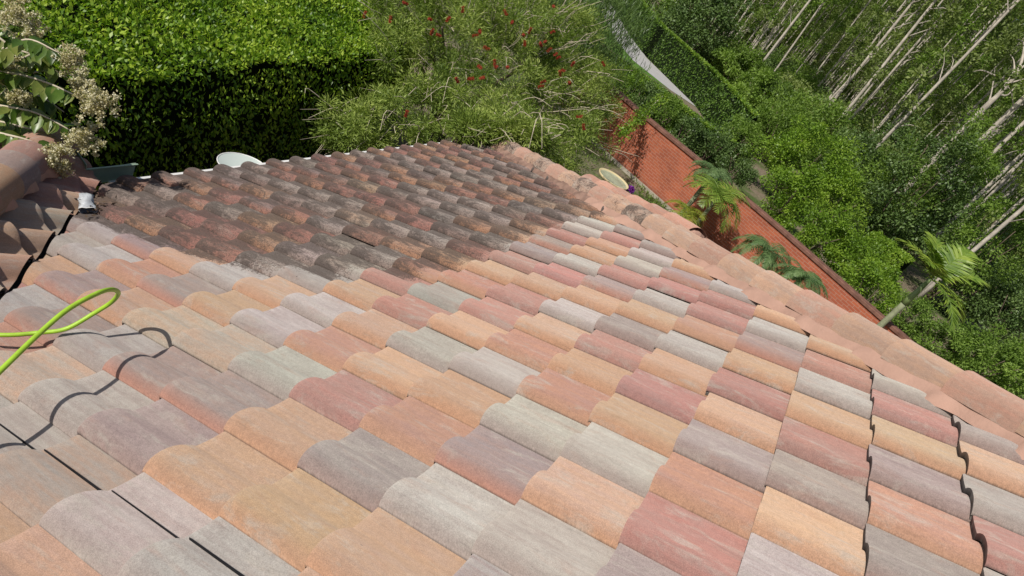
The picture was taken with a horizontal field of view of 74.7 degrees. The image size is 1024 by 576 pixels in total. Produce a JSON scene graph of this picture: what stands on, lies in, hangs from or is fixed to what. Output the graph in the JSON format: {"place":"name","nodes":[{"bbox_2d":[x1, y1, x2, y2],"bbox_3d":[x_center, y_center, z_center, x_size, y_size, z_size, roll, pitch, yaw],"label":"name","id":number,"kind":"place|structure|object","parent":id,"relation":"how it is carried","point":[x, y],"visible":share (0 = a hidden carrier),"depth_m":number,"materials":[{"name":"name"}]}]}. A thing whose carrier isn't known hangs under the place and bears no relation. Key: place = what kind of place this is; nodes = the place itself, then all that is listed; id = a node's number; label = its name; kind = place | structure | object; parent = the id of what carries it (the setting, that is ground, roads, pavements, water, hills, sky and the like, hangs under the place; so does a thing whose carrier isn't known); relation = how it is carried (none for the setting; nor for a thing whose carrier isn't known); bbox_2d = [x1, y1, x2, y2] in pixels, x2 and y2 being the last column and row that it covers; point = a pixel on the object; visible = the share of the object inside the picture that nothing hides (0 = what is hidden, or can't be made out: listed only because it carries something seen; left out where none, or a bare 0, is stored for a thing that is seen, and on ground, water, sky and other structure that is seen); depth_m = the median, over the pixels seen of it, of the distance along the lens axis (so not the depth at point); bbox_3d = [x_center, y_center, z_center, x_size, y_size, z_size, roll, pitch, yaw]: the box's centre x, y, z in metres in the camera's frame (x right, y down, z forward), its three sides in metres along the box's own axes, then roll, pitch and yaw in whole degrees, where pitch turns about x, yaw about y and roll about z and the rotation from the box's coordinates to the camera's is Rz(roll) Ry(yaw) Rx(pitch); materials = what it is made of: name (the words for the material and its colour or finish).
{"place":"outdoors","nodes":[
{"label":"outdoors","id":0,"kind":"place"},
{"bbox_2d":[0,125,1023,575],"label":"tiled house","id":1,"kind":"structure","parent":0,"point":[452,359],"depth_m":2.84,"materials":[{"name":"tile"}]},
{"bbox_2d":[0,287,120,374],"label":"garden hose","id":2,"kind":"object","parent":1,"relation":"on","point":[27,344],"visible":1,"depth_m":2.48,"materials":[{"name":"rubber"}]},
{"bbox_2d":[78,193,97,213],"bbox_3d":[-2.852,-0.562,4.500,0.118,0.099,0.157,5,40,-41],"label":"plastic cup","id":3,"kind":"object","parent":1,"relation":"on","point":[86,201],"visible":0.89,"depth_m":4.48,"materials":[{"name":"white paint"}]},
{"bbox_2d":[217,152,261,166],"bbox_3d":[-2.769,-1.123,6.803,0.725,0.212,0.494,72,46,48],"label":"satellite dish","id":4,"kind":"object","parent":1,"relation":"attached to","point":[230,159],"visible":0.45,"depth_m":6.91,"materials":[{"name":"grey plastic"}]},
{"bbox_2d":[603,4,695,106],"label":"path","id":5,"kind":"structure","parent":0,"point":[657,74],"depth_m":42.86,"materials":[{"name":"grey concrete"}]},
{"bbox_2d":[365,0,1023,399],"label":"ground","id":6,"kind":"structure","parent":0,"point":[913,276],"depth_m":29.66,"materials":[{"name":"soil"}]},
{"bbox_2d":[0,0,121,178],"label":"crape myrtle","id":7,"kind":"object","parent":6,"relation":"on","point":[18,75],"visible":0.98,"depth_m":4.74,"materials":[{"name":"beige plant"}]},
{"bbox_2d":[0,0,439,190],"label":"clipped hedge","id":8,"kind":"object","parent":6,"relation":"on","point":[201,84],"visible":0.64,"depth_m":8.62,"materials":[{"name":"green plant"}]},
{"bbox_2d":[300,0,635,176],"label":"bottlebrush tree","id":9,"kind":"object","parent":6,"relation":"on","point":[496,27],"visible":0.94,"depth_m":11.55,"materials":[{"name":"green plant"}]},
{"bbox_2d":[470,0,668,134],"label":"weeping tree","id":10,"kind":"object","parent":6,"relation":"on","point":[607,49],"visible":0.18,"depth_m":19.96,"materials":[{"name":"green plant"}]},
{"bbox_2d":[551,101,674,212],"bbox_3d":[7.115,-0.164,20.294,0.597,0.100,20.346,-5,47,-48],"label":"stone edging","id":11,"kind":"object","parent":6,"relation":"on","point":[624,169],"visible":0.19,"depth_m":22.49,"materials":[{"name":"stone"}]},
{"bbox_2d":[599,168,628,189],"bbox_3d":[2.825,-2.972,19.652,1.020,0.605,1.020,41,30,13],"label":"bird bath","id":12,"kind":"object","parent":6,"relation":"on","point":[612,178],"visible":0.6,"depth_m":19.54,"materials":[{"name":"beige stone"}]},
{"bbox_2d":[576,139,672,211],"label":"weeds","id":13,"kind":"object","parent":6,"relation":"on","point":[647,197],"visible":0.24,"depth_m":21.95,"materials":[{"name":"green plant"}]},
{"bbox_2d":[612,72,647,105],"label":"bush","id":14,"kind":"object","parent":6,"relation":"on","point":[633,80],"visible":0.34,"depth_m":28.00,"materials":[{"name":"green plant"}]},
{"bbox_2d":[613,88,668,142],"bbox_3d":[4.640,-6.071,23.055,0.633,1.022,8.061,36,29,4],"label":"cypress","id":15,"kind":"object","parent":6,"relation":"on","point":[644,111],"visible":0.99,"depth_m":21.45,"materials":[{"name":"green plant"}]},
{"bbox_2d":[628,79,665,117],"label":"bush","id":16,"kind":"object","parent":6,"relation":"on","point":[650,91],"visible":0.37,"depth_m":27.80,"materials":[{"name":"green plant"}]},
{"bbox_2d":[590,44,738,167],"bbox_3d":[6.317,-8.330,30.238,8.474,1.786,1.727,39,29,10],"label":"clipped hedge","id":17,"kind":"object","parent":6,"relation":"on","point":[691,112],"visible":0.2,"depth_m":29.45,"materials":[{"name":"green plant"}]},
{"bbox_2d":[649,93,688,133],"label":"bush","id":18,"kind":"object","parent":6,"relation":"on","point":[667,122],"visible":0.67,"depth_m":27.85,"materials":[{"name":"green plant"}]},
{"bbox_2d":[663,199,706,227],"bbox_3d":[4.754,-1.895,19.154,1.377,1.410,1.419,41,30,13],"label":"yellow palm","id":19,"kind":"object","parent":6,"relation":"on","point":[686,210],"visible":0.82,"depth_m":18.81,"materials":[{"name":"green plant"}]},
{"bbox_2d":[611,0,760,144],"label":"clipped hedge","id":20,"kind":"object","parent":6,"relation":"on","point":[706,92],"visible":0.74,"depth_m":41.62,"materials":[{"name":"green plant"}]},
{"bbox_2d":[668,114,705,151],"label":"bush","id":21,"kind":"object","parent":6,"relation":"on","point":[694,133],"visible":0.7,"depth_m":27.42,"materials":[{"name":"green plant"}]},
{"bbox_2d":[653,0,754,71],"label":"bush","id":22,"kind":"object","parent":6,"relation":"on","point":[688,16],"visible":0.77,"depth_m":50.77,"materials":[{"name":"green plant"}]},
{"bbox_2d":[678,159,732,215],"bbox_3d":[5.550,-2.721,20.304,1.450,2.270,1.483,41,30,13],"label":"date palm","id":23,"kind":"object","parent":6,"relation":"on","point":[713,172],"visible":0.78,"depth_m":19.79,"materials":[{"name":"green plant"}]},
{"bbox_2d":[691,123,733,166],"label":"bush","id":24,"kind":"object","parent":6,"relation":"on","point":[708,140],"visible":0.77,"depth_m":27.77,"materials":[{"name":"green plant"}]},
{"bbox_2d":[684,173,749,233],"bbox_3d":[5.517,-2.131,19.448,2.159,2.213,2.076,41,30,13],"label":"young palm","id":25,"kind":"object","parent":6,"relation":"on","point":[719,190],"visible":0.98,"depth_m":18.75,"materials":[{"name":"green plant"}]},
{"bbox_2d":[553,60,913,341],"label":"brick wall","id":26,"kind":"structure","parent":6,"relation":"on","point":[663,159],"depth_m":21.38,"materials":[{"name":"brick"}]},
{"bbox_2d":[706,43,766,86],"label":"bush","id":27,"kind":"object","parent":6,"relation":"on","point":[724,55],"visible":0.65,"depth_m":50.12,"materials":[{"name":"green plant"}]},
{"bbox_2d":[714,141,759,188],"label":"bush","id":28,"kind":"object","parent":6,"relation":"on","point":[742,177],"visible":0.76,"depth_m":27.50,"materials":[{"name":"green plant"}]},
{"bbox_2d":[713,33,767,79],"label":"woodland bush","id":29,"kind":"object","parent":6,"relation":"on","point":[758,57],"visible":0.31,"depth_m":51.98,"materials":[{"name":"green plant"}]},
{"bbox_2d":[720,113,767,169],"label":"bush","id":30,"kind":"object","parent":6,"relation":"on","point":[746,127],"visible":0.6,"depth_m":30.69,"materials":[{"name":"green plant"}]},
{"bbox_2d":[730,234,791,274],"bbox_3d":[6.697,-0.569,18.705,1.835,1.821,1.741,41,30,13],"label":"date palm","id":31,"kind":"object","parent":6,"relation":"on","point":[768,257],"visible":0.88,"depth_m":18.19,"materials":[{"name":"green plant"}]},
{"bbox_2d":[731,65,793,129],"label":"bush","id":32,"kind":"object","parent":6,"relation":"on","point":[763,77],"visible":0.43,"depth_m":44.42,"materials":[{"name":"green plant"}]},
{"bbox_2d":[745,78,792,129],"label":"woodland bush","id":33,"kind":"object","parent":6,"relation":"on","point":[770,89],"visible":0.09,"depth_m":44.69,"materials":[{"name":"green plant"}]},
{"bbox_2d":[753,0,808,54],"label":"woodland tree","id":34,"kind":"object","parent":6,"relation":"on","point":[777,21],"visible":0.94,"depth_m":52.23,"materials":[{"name":"green plant"}]},
{"bbox_2d":[741,84,827,170],"bbox_3d":[14.761,-8.764,36.813,4.762,4.167,4.882,27,30,-12],"label":"bush","id":35,"kind":"object","parent":6,"relation":"on","point":[764,112],"visible":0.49,"depth_m":35.80,"materials":[{"name":"green plant"}]},
{"bbox_2d":[763,0,810,60],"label":"woodland tree","id":36,"kind":"object","parent":6,"relation":"on","point":[791,22],"visible":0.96,"depth_m":50.99,"materials":[{"name":"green plant"}]},
{"bbox_2d":[759,160,826,231],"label":"bush","id":37,"kind":"object","parent":6,"relation":"on","point":[807,182],"visible":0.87,"depth_m":25.86,"materials":[{"name":"green plant"}]},
{"bbox_2d":[772,69,824,102],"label":"woodland bush","id":38,"kind":"object","parent":6,"relation":"on","point":[798,85],"visible":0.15,"depth_m":50.90,"materials":[{"name":"green plant"}]},
{"bbox_2d":[775,62,824,98],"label":"woodland bush","id":39,"kind":"object","parent":6,"relation":"on","point":[806,76],"visible":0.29,"depth_m":56.85,"materials":[{"name":"green plant"}]},
{"bbox_2d":[773,255,827,299],"bbox_3d":[7.289,0.270,17.914,1.600,1.950,1.479,29,29,-9],"label":"date palm","id":40,"kind":"object","parent":6,"relation":"on","point":[798,275],"visible":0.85,"depth_m":17.43,"materials":[{"name":"green plant"}]},
{"bbox_2d":[775,0,839,70],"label":"woodland tree","id":41,"kind":"object","parent":6,"relation":"on","point":[827,3],"visible":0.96,"depth_m":51.16,"materials":[{"name":"green plant"}]},
{"bbox_2d":[749,114,867,209],"bbox_3d":[13.367,-5.491,30.318,4.725,4.252,4.243,16,34,-30],"label":"bush","id":42,"kind":"object","parent":6,"relation":"on","point":[792,148],"visible":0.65,"depth_m":29.82,"materials":[{"name":"green plant"}]},
{"bbox_2d":[767,87,860,166],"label":"woodland bush","id":43,"kind":"object","parent":6,"relation":"on","point":[845,122],"visible":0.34,"depth_m":41.02,"materials":[{"name":"green plant"}]},
{"bbox_2d":[784,0,859,79],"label":"woodland tree","id":44,"kind":"object","parent":6,"relation":"on","point":[839,24],"visible":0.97,"depth_m":53.00,"materials":[{"name":"green plant"}]},
{"bbox_2d":[781,198,863,262],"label":"bush","id":45,"kind":"object","parent":6,"relation":"on","point":[816,236],"visible":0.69,"depth_m":24.10,"materials":[{"name":"green plant"}]},
{"bbox_2d":[792,163,872,231],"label":"bush","id":46,"kind":"object","parent":6,"relation":"on","point":[838,183],"visible":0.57,"depth_m":29.16,"materials":[{"name":"green plant"}]},
{"bbox_2d":[812,0,881,78],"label":"woodland tree","id":47,"kind":"object","parent":6,"relation":"on","point":[850,24],"visible":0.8,"depth_m":60.02,"materials":[{"name":"green plant"}]},
{"bbox_2d":[811,0,890,90],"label":"woodland tree","id":48,"kind":"object","parent":6,"relation":"on","point":[848,32],"visible":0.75,"depth_m":55.87,"materials":[{"name":"green plant"}]},
{"bbox_2d":[819,228,891,296],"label":"bush","id":49,"kind":"object","parent":6,"relation":"on","point":[856,245],"visible":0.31,"depth_m":23.84,"materials":[{"name":"green plant"}]},
{"bbox_2d":[812,126,906,216],"bbox_3d":[18.049,-5.628,34.939,5.850,4.704,5.041,41,30,13],"label":"bush","id":50,"kind":"object","parent":6,"relation":"on","point":[870,149],"visible":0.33,"depth_m":34.03,"materials":[{"name":"green plant"}]},
{"bbox_2d":[702,0,1023,224],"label":"wood","id":51,"kind":"object","parent":6,"relation":"on","point":[747,35],"visible":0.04,"depth_m":100.52,"materials":[{"name":"green plant"}]},
{"bbox_2d":[825,0,900,86],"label":"woodland tree","id":52,"kind":"object","parent":6,"relation":"on","point":[855,36],"visible":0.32,"depth_m":62.84,"materials":[{"name":"green plant"}]},
{"bbox_2d":[836,100,895,140],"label":"woodland bush","id":53,"kind":"object","parent":6,"relation":"on","point":[861,125],"visible":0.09,"depth_m":48.87,"materials":[{"name":"green plant"}]},
{"bbox_2d":[837,256,903,320],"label":"bush","id":54,"kind":"object","parent":6,"relation":"on","point":[875,273],"visible":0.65,"depth_m":22.44,"materials":[{"name":"green plant"}]},
{"bbox_2d":[829,0,911,98],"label":"woodland tree","id":55,"kind":"object","parent":6,"relation":"on","point":[874,40],"visible":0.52,"depth_m":52.26,"materials":[{"name":"green plant"}]},
{"bbox_2d":[833,0,911,68],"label":"woodland tree","id":56,"kind":"object","parent":6,"relation":"on","point":[855,44],"visible":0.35,"depth_m":62.74,"materials":[{"name":"green plant"}]},
{"bbox_2d":[828,0,926,91],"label":"woodland tree","id":57,"kind":"object","parent":6,"relation":"on","point":[904,8],"visible":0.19,"depth_m":67.22,"materials":[{"name":"green plant"}]},
{"bbox_2d":[849,231,915,284],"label":"clipped hedge","id":58,"kind":"object","parent":6,"relation":"on","point":[902,259],"visible":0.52,"depth_m":29.40,"materials":[{"name":"green plant"}]},
{"bbox_2d":[828,0,949,102],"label":"woodland tree","id":59,"kind":"object","parent":6,"relation":"on","point":[884,21],"visible":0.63,"depth_m":47.59,"materials":[{"name":"green plant"}]},
{"bbox_2d":[833,0,945,101],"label":"woodland tree","id":60,"kind":"object","parent":6,"relation":"on","point":[890,31],"visible":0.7,"depth_m":42.89,"materials":[{"name":"green plant"}]},
{"bbox_2d":[844,0,941,100],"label":"woodland tree","id":61,"kind":"object","parent":6,"relation":"on","point":[914,6],"visible":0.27,"depth_m":62.93,"materials":[{"name":"green plant"}]},
{"bbox_2d":[829,0,963,130],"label":"woodland tree","id":62,"kind":"object","parent":6,"relation":"on","point":[949,16],"visible":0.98,"depth_m":40.75,"materials":[{"name":"green plant"}]},
{"bbox_2d":[855,130,941,216],"bbox_3d":[22.187,-6.308,39.740,5.244,5.313,6.106,36,29,4],"label":"woodland bush","id":63,"kind":"object","parent":6,"relation":"on","point":[893,148],"visible":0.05,"depth_m":38.34,"materials":[{"name":"green plant"}]},
{"bbox_2d":[847,0,959,114],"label":"woodland tree","id":64,"kind":"object","parent":6,"relation":"on","point":[890,77],"visible":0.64,"depth_m":46.52,"materials":[{"name":"green plant"}]},
{"bbox_2d":[854,110,954,191],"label":"bush","id":65,"kind":"object","parent":6,"relation":"on","point":[893,134],"visible":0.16,"depth_m":40.70,"materials":[{"name":"green plant"}]},
{"bbox_2d":[847,0,962,110],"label":"woodland tree","id":66,"kind":"object","parent":6,"relation":"on","point":[895,63],"visible":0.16,"depth_m":51.35,"materials":[{"name":"green plant"}]},
{"bbox_2d":[838,0,974,131],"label":"woodland tree","id":67,"kind":"object","parent":6,"relation":"on","point":[881,95],"visible":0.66,"depth_m":41.90,"materials":[{"name":"green plant"}]},
{"bbox_2d":[876,288,942,339],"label":"bush","id":68,"kind":"object","parent":6,"relation":"on","point":[925,318],"visible":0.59,"depth_m":23.82,"materials":[{"name":"green plant"}]},
{"bbox_2d":[858,0,973,118],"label":"woodland tree","id":69,"kind":"object","parent":6,"relation":"on","point":[927,41],"visible":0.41,"depth_m":47.74,"materials":[{"name":"green plant"}]},
{"bbox_2d":[842,119,990,259],"bbox_3d":[19.066,-4.435,31.397,5.400,7.231,4.436,41,30,13],"label":"bush","id":70,"kind":"object","parent":6,"relation":"on","point":[898,231],"visible":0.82,"depth_m":30.84,"materials":[{"name":"green plant"}]},
{"bbox_2d":[853,104,1006,251],"bbox_3d":[19.497,-5.110,32.203,5.019,8.024,4.805,12,36,-34],"label":"bush","id":71,"kind":"object","parent":6,"relation":"on","point":[933,177],"visible":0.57,"depth_m":31.16,"materials":[{"name":"green plant"}]},
{"bbox_2d":[863,0,996,135],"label":"woodland tree","id":72,"kind":"object","parent":6,"relation":"on","point":[964,21],"visible":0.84,"depth_m":40.09,"materials":[{"name":"green plant"}]},
{"bbox_2d":[877,231,989,331],"bbox_3d":[9.943,0.663,17.445,2.635,4.429,2.107,41,30,13],"label":"tall palm","id":73,"kind":"object","parent":6,"relation":"on","point":[944,266],"visible":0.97,"depth_m":16.75,"materials":[{"name":"green plant"}]},
{"bbox_2d":[864,0,1013,134],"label":"woodland tree","id":74,"kind":"object","parent":6,"relation":"on","point":[900,104],"visible":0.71,"depth_m":41.04,"materials":[{"name":"green plant"}]},
{"bbox_2d":[855,0,1023,168],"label":"woodland tree","id":75,"kind":"object","parent":6,"relation":"on","point":[966,53],"visible":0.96,"depth_m":33.63,"materials":[{"name":"green plant"}]},
{"bbox_2d":[903,305,979,370],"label":"bush","id":76,"kind":"object","parent":6,"relation":"on","point":[942,334],"visible":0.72,"depth_m":23.43,"materials":[{"name":"green plant"}]},
{"bbox_2d":[871,0,1011,132],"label":"woodland tree","id":77,"kind":"object","parent":6,"relation":"on","point":[944,61],"visible":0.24,"depth_m":45.07,"materials":[{"name":"green plant"}]},
{"bbox_2d":[899,53,986,122],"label":"woodland tree","id":78,"kind":"object","parent":6,"relation":"on","point":[955,76],"visible":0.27,"depth_m":53.32,"materials":[{"name":"green plant"}]},
{"bbox_2d":[883,0,1023,133],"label":"woodland tree","id":79,"kind":"object","parent":6,"relation":"on","point":[919,93],"visible":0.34,"depth_m":44.14,"materials":[{"name":"green plant"}]},
{"bbox_2d":[886,2,1023,152],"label":"woodland tree","id":80,"kind":"object","parent":6,"relation":"on","point":[953,84],"visible":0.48,"depth_m":44.02,"materials":[{"name":"green plant"}]},
{"bbox_2d":[891,62,1023,226],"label":"woodland tree","id":81,"kind":"object","parent":6,"relation":"on","point":[1020,75],"visible":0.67,"depth_m":31.30,"materials":[{"name":"green plant"}]},
{"bbox_2d":[899,1,1023,119],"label":"woodland tree","id":82,"kind":"object","parent":6,"relation":"on","point":[975,38],"visible":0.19,"depth_m":59.91,"materials":[{"name":"green plant"}]},
{"bbox_2d":[904,0,1020,129],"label":"woodland tree","id":83,"kind":"object","parent":6,"relation":"on","point":[965,59],"visible":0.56,"depth_m":41.74,"materials":[{"name":"green plant"}]},
{"bbox_2d":[902,39,1023,196],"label":"dead tree","id":84,"kind":"object","parent":6,"relation":"on","point":[990,102],"visible":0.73,"depth_m":33.29,"materials":[{"name":"grey wood"}]},
{"bbox_2d":[923,208,1005,283],"bbox_3d":[25.716,-2.321,38.059,4.623,4.195,4.618,25,30,-16],"label":"woodland bush","id":85,"kind":"object","parent":6,"relation":"on","point":[941,237],"visible":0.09,"depth_m":37.50,"materials":[{"name":"green plant"}]},
{"bbox_2d":[908,120,1023,234],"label":"woodland tree","id":86,"kind":"object","parent":6,"relation":"on","point":[1018,128],"visible":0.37,"depth_m":31.21,"materials":[{"name":"green plant"}]},
{"bbox_2d":[910,205,1023,304],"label":"woodland tree","id":87,"kind":"object","parent":6,"relation":"on","point":[926,290],"visible":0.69,"depth_m":27.71,"materials":[{"name":"grey plant"}]},
{"bbox_2d":[911,150,1023,257],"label":"woodland tree","id":88,"kind":"object","parent":6,"relation":"on","point":[1007,167],"visible":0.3,"depth_m":32.37,"materials":[{"name":"grey plant"}]},
{"bbox_2d":[917,53,1023,151],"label":"woodland tree","id":89,"kind":"object","parent":6,"relation":"on","point":[985,91],"visible":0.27,"depth_m":51.00,"materials":[{"name":"green plant"}]},
{"bbox_2d":[920,26,1023,137],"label":"woodland tree","id":90,"kind":"object","parent":6,"relation":"on","point":[973,84],"visible":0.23,"depth_m":68.87,"materials":[{"name":"green plant"}]},
{"bbox_2d":[921,192,1023,308],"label":"bush","id":91,"kind":"object","parent":6,"relation":"on","point":[991,206],"visible":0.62,"depth_m":29.24,"materials":[{"name":"green plant"}]},
{"bbox_2d":[921,23,1023,141],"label":"woodland tree","id":92,"kind":"object","parent":6,"relation":"on","point":[999,64],"visible":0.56,"depth_m":61.78,"materials":[{"name":"green plant"}]},
{"bbox_2d":[921,178,1023,291],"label":"woodland tree","id":93,"kind":"object","parent":6,"relation":"on","point":[1014,206],"visible":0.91,"depth_m":28.29,"materials":[{"name":"green plant"}]},
{"bbox_2d":[923,135,1023,264],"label":"woodland tree","id":94,"kind":"object","parent":6,"relation":"on","point":[1006,177],"visible":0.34,"depth_m":36.82,"materials":[{"name":"green plant"}]},
{"bbox_2d":[928,44,1022,153],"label":"woodland tree","id":95,"kind":"object","parent":6,"relation":"on","point":[1008,60],"visible":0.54,"depth_m":46.96,"materials":[{"name":"green plant"}]},
{"bbox_2d":[929,81,1023,171],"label":"woodland tree","id":96,"kind":"object","parent":6,"relation":"on","point":[1020,106],"visible":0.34,"depth_m":34.91,"materials":[{"name":"green plant"}]},
{"bbox_2d":[932,84,1022,192],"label":"woodland tree","id":97,"kind":"object","parent":6,"relation":"on","point":[996,101],"visible":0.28,"depth_m":36.06,"materials":[{"name":"green plant"}]},
{"bbox_2d":[935,242,1023,324],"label":"bush","id":98,"kind":"object","parent":6,"relation":"on","point":[966,310],"visible":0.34,"depth_m":30.69,"materials":[{"name":"green plant"}]},
{"bbox_2d":[941,318,1023,397],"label":"bush","id":99,"kind":"object","parent":6,"relation":"on","point":[986,357],"visible":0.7,"depth_m":23.48,"materials":[{"name":"green plant"}]},
{"bbox_2d":[962,275,1023,349],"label":"bush","id":100,"kind":"object","parent":6,"relation":"on","point":[984,305],"visible":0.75,"depth_m":29.68,"materials":[{"name":"green plant"}]},
{"bbox_2d":[988,336,1023,398],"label":"bush","id":101,"kind":"object","parent":6,"relation":"on","point":[1022,393],"visible":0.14,"depth_m":24.68,"materials":[{"name":"green plant"}]},
{"bbox_2d":[994,215,1023,272],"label":"woodland bush","id":102,"kind":"object","parent":6,"relation":"on","point":[1014,249],"visible":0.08,"depth_m":41.43,"materials":[{"name":"green plant"}]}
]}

